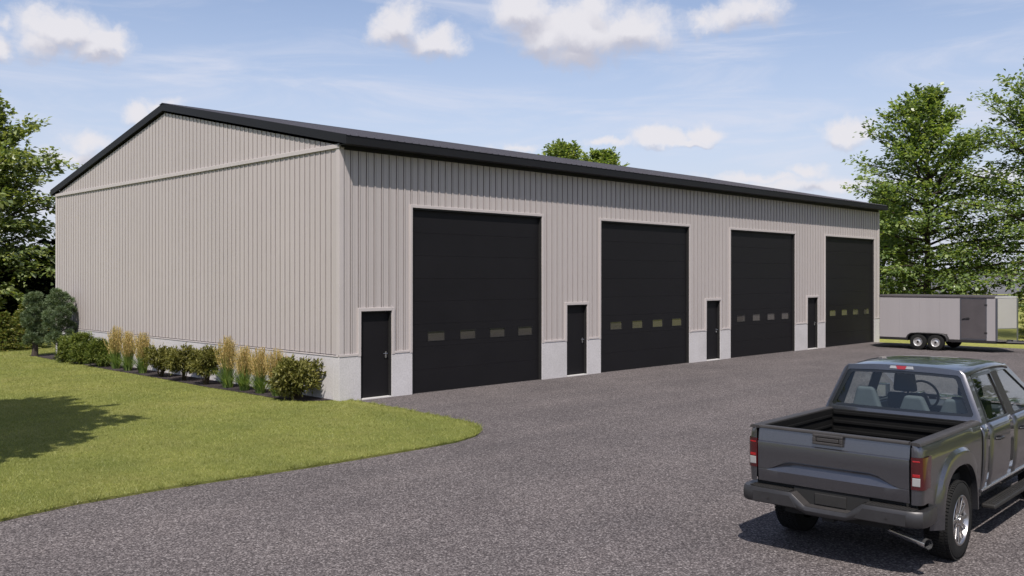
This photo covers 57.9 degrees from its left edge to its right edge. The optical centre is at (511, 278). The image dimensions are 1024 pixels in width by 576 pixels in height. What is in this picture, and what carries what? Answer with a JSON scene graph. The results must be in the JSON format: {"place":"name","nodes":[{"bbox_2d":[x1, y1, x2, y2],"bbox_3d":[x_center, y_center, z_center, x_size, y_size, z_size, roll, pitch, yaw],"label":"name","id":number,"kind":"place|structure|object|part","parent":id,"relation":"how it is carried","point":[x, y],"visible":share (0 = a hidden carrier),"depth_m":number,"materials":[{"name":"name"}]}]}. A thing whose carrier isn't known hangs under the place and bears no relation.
{"place":"outdoors","nodes":[
{"label":"outdoors","id":0,"kind":"place"},
{"bbox_2d":[98,326,123,368],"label":"feather grass","id":1,"kind":"object","parent":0,"point":[114,347],"depth_m":29.50,"materials":[{"name":"beige plant"}]},
{"bbox_2d":[114,331,137,370],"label":"feather grass","id":2,"kind":"object","parent":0,"point":[127,352],"depth_m":28.86,"materials":[{"name":"beige plant"}]},
{"bbox_2d":[129,332,153,372],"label":"feather grass","id":3,"kind":"object","parent":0,"point":[142,341],"depth_m":28.09,"materials":[{"name":"beige plant"}]},
{"bbox_2d":[205,336,239,387],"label":"feather grass","id":4,"kind":"object","parent":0,"point":[227,352],"depth_m":24.38,"materials":[{"name":"beige plant"}]},
{"bbox_2d":[226,345,255,390],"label":"feather grass","id":5,"kind":"object","parent":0,"point":[243,368],"depth_m":23.75,"materials":[{"name":"beige plant"}]},
{"bbox_2d":[0,338,482,521],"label":"lawn","id":6,"kind":"structure","parent":0,"point":[208,455],"depth_m":17.27,"materials":[{"name":"green plant"}]},
{"bbox_2d":[0,310,30,351],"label":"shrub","id":7,"kind":"object","parent":6,"relation":"on","point":[9,335],"visible":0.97,"depth_m":37.12,"materials":[{"name":"green plant"}]},
{"bbox_2d":[3,303,53,349],"bbox_3d":[-20.125,1.984,38.253,2.210,2.160,2.049,0,0,20],"label":"spruce","id":8,"kind":"object","parent":6,"relation":"on","point":[22,308],"visible":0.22,"depth_m":37.99,"materials":[{"name":"green plant"}]},
{"bbox_2d":[19,291,49,355],"bbox_3d":[-17.721,1.678,34.383,1.142,2.473,1.075,0,0,45],"label":"dwarf pine","id":9,"kind":"object","parent":6,"relation":"on","point":[33,312],"visible":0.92,"depth_m":34.20,"materials":[{"name":"green plant"}]},
{"bbox_2d":[37,354,331,400],"bbox_3d":[-11.201,2.884,28.309,18.780,0.001,0.900,0,0,45],"label":"mulch bed","id":10,"kind":"object","parent":6,"relation":"on","point":[195,380],"visible":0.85,"depth_m":25.86,"materials":[{"name":"brown soil"}]},
{"bbox_2d":[41,287,77,357],"bbox_3d":[-16.173,1.608,33.094,1.216,2.611,1.307,0,0,-2],"label":"dwarf pine","id":11,"kind":"object","parent":10,"relation":"on","point":[61,308],"visible":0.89,"depth_m":32.89,"materials":[{"name":"green plant"}]},
{"bbox_2d":[53,334,76,362],"bbox_3d":[-15.226,2.433,32.117,1.171,1.029,1.237,0,0,-2],"label":"yew shrub","id":12,"kind":"object","parent":10,"relation":"on","point":[63,348],"visible":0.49,"depth_m":31.72,"materials":[{"name":"green plant"}]},
{"bbox_2d":[65,330,98,363],"bbox_3d":[-14.519,2.347,31.471,1.351,1.186,1.251,0,0,45],"label":"yew shrub","id":13,"kind":"object","parent":10,"relation":"on","point":[79,341],"visible":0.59,"depth_m":31.16,"materials":[{"name":"green plant"}]},
{"bbox_2d":[80,337,111,366],"bbox_3d":[-13.463,2.427,30.399,1.185,1.048,1.056,0,0,13],"label":"yew shrub","id":14,"kind":"object","parent":10,"relation":"on","point":[97,347],"visible":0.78,"depth_m":30.14,"materials":[{"name":"green plant"}]},
{"bbox_2d":[141,342,180,376],"bbox_3d":[-10.238,2.378,27.218,1.164,1.067,1.226,0,0,45],"label":"olive shrub","id":15,"kind":"object","parent":10,"relation":"on","point":[152,353],"visible":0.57,"depth_m":26.96,"materials":[{"name":"green plant"}]},
{"bbox_2d":[161,342,195,379],"bbox_3d":[-9.373,2.357,26.154,1.087,1.107,1.158,0,0,-29],"label":"olive shrub","id":16,"kind":"object","parent":10,"relation":"on","point":[176,360],"visible":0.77,"depth_m":25.95,"materials":[{"name":"green plant"}]},
{"bbox_2d":[186,344,223,383],"bbox_3d":[-8.327,2.348,25.200,1.005,1.126,1.116,0,0,-25],"label":"olive shrub","id":17,"kind":"object","parent":10,"relation":"on","point":[204,360],"visible":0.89,"depth_m":25.05,"materials":[{"name":"green plant"}]},
{"bbox_2d":[264,354,325,399],"bbox_3d":[-5.167,2.347,22.029,1.403,1.134,1.310,0,0,18],"label":"olive shrub","id":18,"kind":"object","parent":10,"relation":"on","point":[291,377],"visible":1,"depth_m":21.78,"materials":[{"name":"green plant"}]},
{"bbox_2d":[237,347,270,393],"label":"feather grass","id":19,"kind":"object","parent":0,"point":[259,372],"depth_m":23.19,"materials":[{"name":"beige plant"}]},
{"bbox_2d":[262,348,287,395],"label":"feather grass","id":20,"kind":"object","parent":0,"point":[273,360],"depth_m":22.65,"materials":[{"name":"beige plant"}]},
{"bbox_2d":[50,103,887,400],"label":"steel building","id":21,"kind":"structure","parent":0,"point":[364,265],"depth_m":27.09,"materials":[{"name":"paint"}]},
{"bbox_2d":[361,312,387,397],"bbox_3d":[-3.367,1.866,22.646,0.111,2.070,0.878,0,0,45],"label":"entry door","id":22,"kind":"structure","parent":21,"relation":"in","point":[374,325],"depth_m":22.66,"materials":[{"name":"black paint"}]},
{"bbox_2d":[412,208,541,393],"bbox_3d":[-0.896,0.582,25.136,0.172,4.723,4.784,0,0,45],"label":"overhead door","id":23,"kind":"structure","parent":21,"relation":"in","point":[477,276],"depth_m":25.03,"materials":[{"name":"black paint"}]},
{"bbox_2d":[567,306,583,374],"bbox_3d":[1.893,1.866,27.912,0.111,2.070,0.876,0,0,45],"label":"entry door","id":24,"kind":"structure","parent":21,"relation":"in","point":[575,314],"depth_m":27.95,"materials":[{"name":"black paint"}]},
{"bbox_2d":[601,221,688,372],"bbox_3d":[4.369,0.582,30.407,0.172,4.723,4.792,0,0,45],"label":"overhead door","id":25,"kind":"structure","parent":21,"relation":"in","point":[645,267],"depth_m":30.32,"materials":[{"name":"black paint"}]},
{"bbox_2d":[707,301,717,359],"bbox_3d":[7.133,1.866,33.159,0.111,2.070,0.838,0,0,45],"label":"entry door","id":26,"kind":"structure","parent":21,"relation":"in","point":[712,329],"depth_m":33.24,"materials":[{"name":"black paint"}]},
{"bbox_2d":[731,230,794,357],"bbox_3d":[9.627,0.582,35.672,0.172,4.723,4.806,0,0,45],"label":"overhead door","id":27,"kind":"structure","parent":21,"relation":"in","point":[762,263],"depth_m":35.67,"materials":[{"name":"black paint"}]},
{"bbox_2d":[808,298,815,347],"bbox_3d":[12.393,1.866,38.425,0.111,2.070,0.853,0,0,45],"label":"entry door","id":28,"kind":"structure","parent":21,"relation":"in","point":[811,301],"depth_m":38.49,"materials":[{"name":"black paint"}]},
{"bbox_2d":[825,236,873,346],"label":"overhead door","id":29,"kind":"structure","parent":21,"relation":"in","point":[849,261],"depth_m":40.95,"materials":[{"name":"black paint"}]},
{"bbox_2d":[0,342,1023,575],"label":"gravel driveway","id":30,"kind":"structure","parent":0,"point":[646,471],"depth_m":11.84,"materials":[{"name":"stone"}]},
{"bbox_2d":[743,355,1023,559],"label":"pickup truck","id":31,"kind":"object","parent":30,"relation":"on","point":[876,453],"visible":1,"depth_m":9.94,"materials":[{"name":"grey paint"}]},
{"bbox_3d":[5.738,2.042,10.853,0.128,0.782,0.985,0,0,42],"label":"rear door","id":32,"kind":"part","parent":31,"relation":"part of","materials":[{"name":"grey paint"}]},
{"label":"front door","id":33,"kind":"part","parent":31,"relation":"part of","materials":[{"name":"grey paint"}]},
{"bbox_2d":[879,294,1023,349],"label":"cargo trailer","id":34,"kind":"object","parent":30,"relation":"on","point":[932,321],"visible":1,"depth_m":37.35,"materials":[{"name":"silver metal"}]},
{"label":"side door","id":35,"kind":"part","parent":34,"relation":"part of","materials":[{"name":"grey metal"}]},
{"bbox_2d":[0,0,1023,269],"label":"sky","id":36,"kind":"structure","parent":0,"point":[776,94],"materials":[{"name":"blue"}]},
{"bbox_2d":[880,293,1023,348],"bbox_3d":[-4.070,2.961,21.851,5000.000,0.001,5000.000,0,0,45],"label":"field","id":37,"kind":"structure","parent":0,"point":[971,344],"depth_m":41.99,"materials":[{"name":"green plant"}]},
{"bbox_2d":[0,239,54,336],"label":"woodland","id":38,"kind":"object","parent":37,"relation":"on","point":[47,286],"visible":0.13,"depth_m":46.86,"materials":[{"name":"green plant"}]},
{"bbox_2d":[0,89,82,316],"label":"leafy tree","id":39,"kind":"object","parent":37,"relation":"on","point":[16,162],"visible":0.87,"depth_m":46.00,"materials":[{"name":"green plant"}]},
{"bbox_2d":[539,138,583,160],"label":"leafy tree","id":40,"kind":"object","parent":37,"relation":"on","point":[562,149],"visible":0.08,"depth_m":61.09,"materials":[{"name":"green plant"}]},
{"bbox_2d":[577,146,628,165],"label":"leafy tree","id":41,"kind":"object","parent":37,"relation":"on","point":[610,156],"visible":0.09,"depth_m":65.54,"materials":[{"name":"green plant"}]},
{"bbox_2d":[867,190,937,293],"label":"leafy tree","id":42,"kind":"object","parent":37,"relation":"on","point":[903,242],"visible":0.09,"depth_m":56.03,"materials":[{"name":"green plant"}]},
{"bbox_2d":[840,82,1023,294],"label":"leafy tree","id":43,"kind":"object","parent":37,"relation":"on","point":[917,111],"visible":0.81,"depth_m":49.02,"materials":[{"name":"green plant"}]},
{"bbox_2d":[927,56,1023,318],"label":"leafy tree","id":44,"kind":"object","parent":37,"relation":"on","point":[1014,215],"visible":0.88,"depth_m":46.36,"materials":[{"name":"green plant"}]},
{"bbox_2d":[1018,310,1023,340],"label":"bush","id":45,"kind":"object","parent":37,"relation":"on","point":[1020,330],"visible":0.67,"depth_m":42.12,"materials":[{"name":"green plant"}]},
{"bbox_2d":[881,269,1023,293],"bbox_3d":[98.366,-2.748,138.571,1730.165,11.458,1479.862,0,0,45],"label":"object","id":46,"kind":"structure","parent":0,"point":[1001,291],"depth_m":196.28,"materials":[{"name":"green plant"}]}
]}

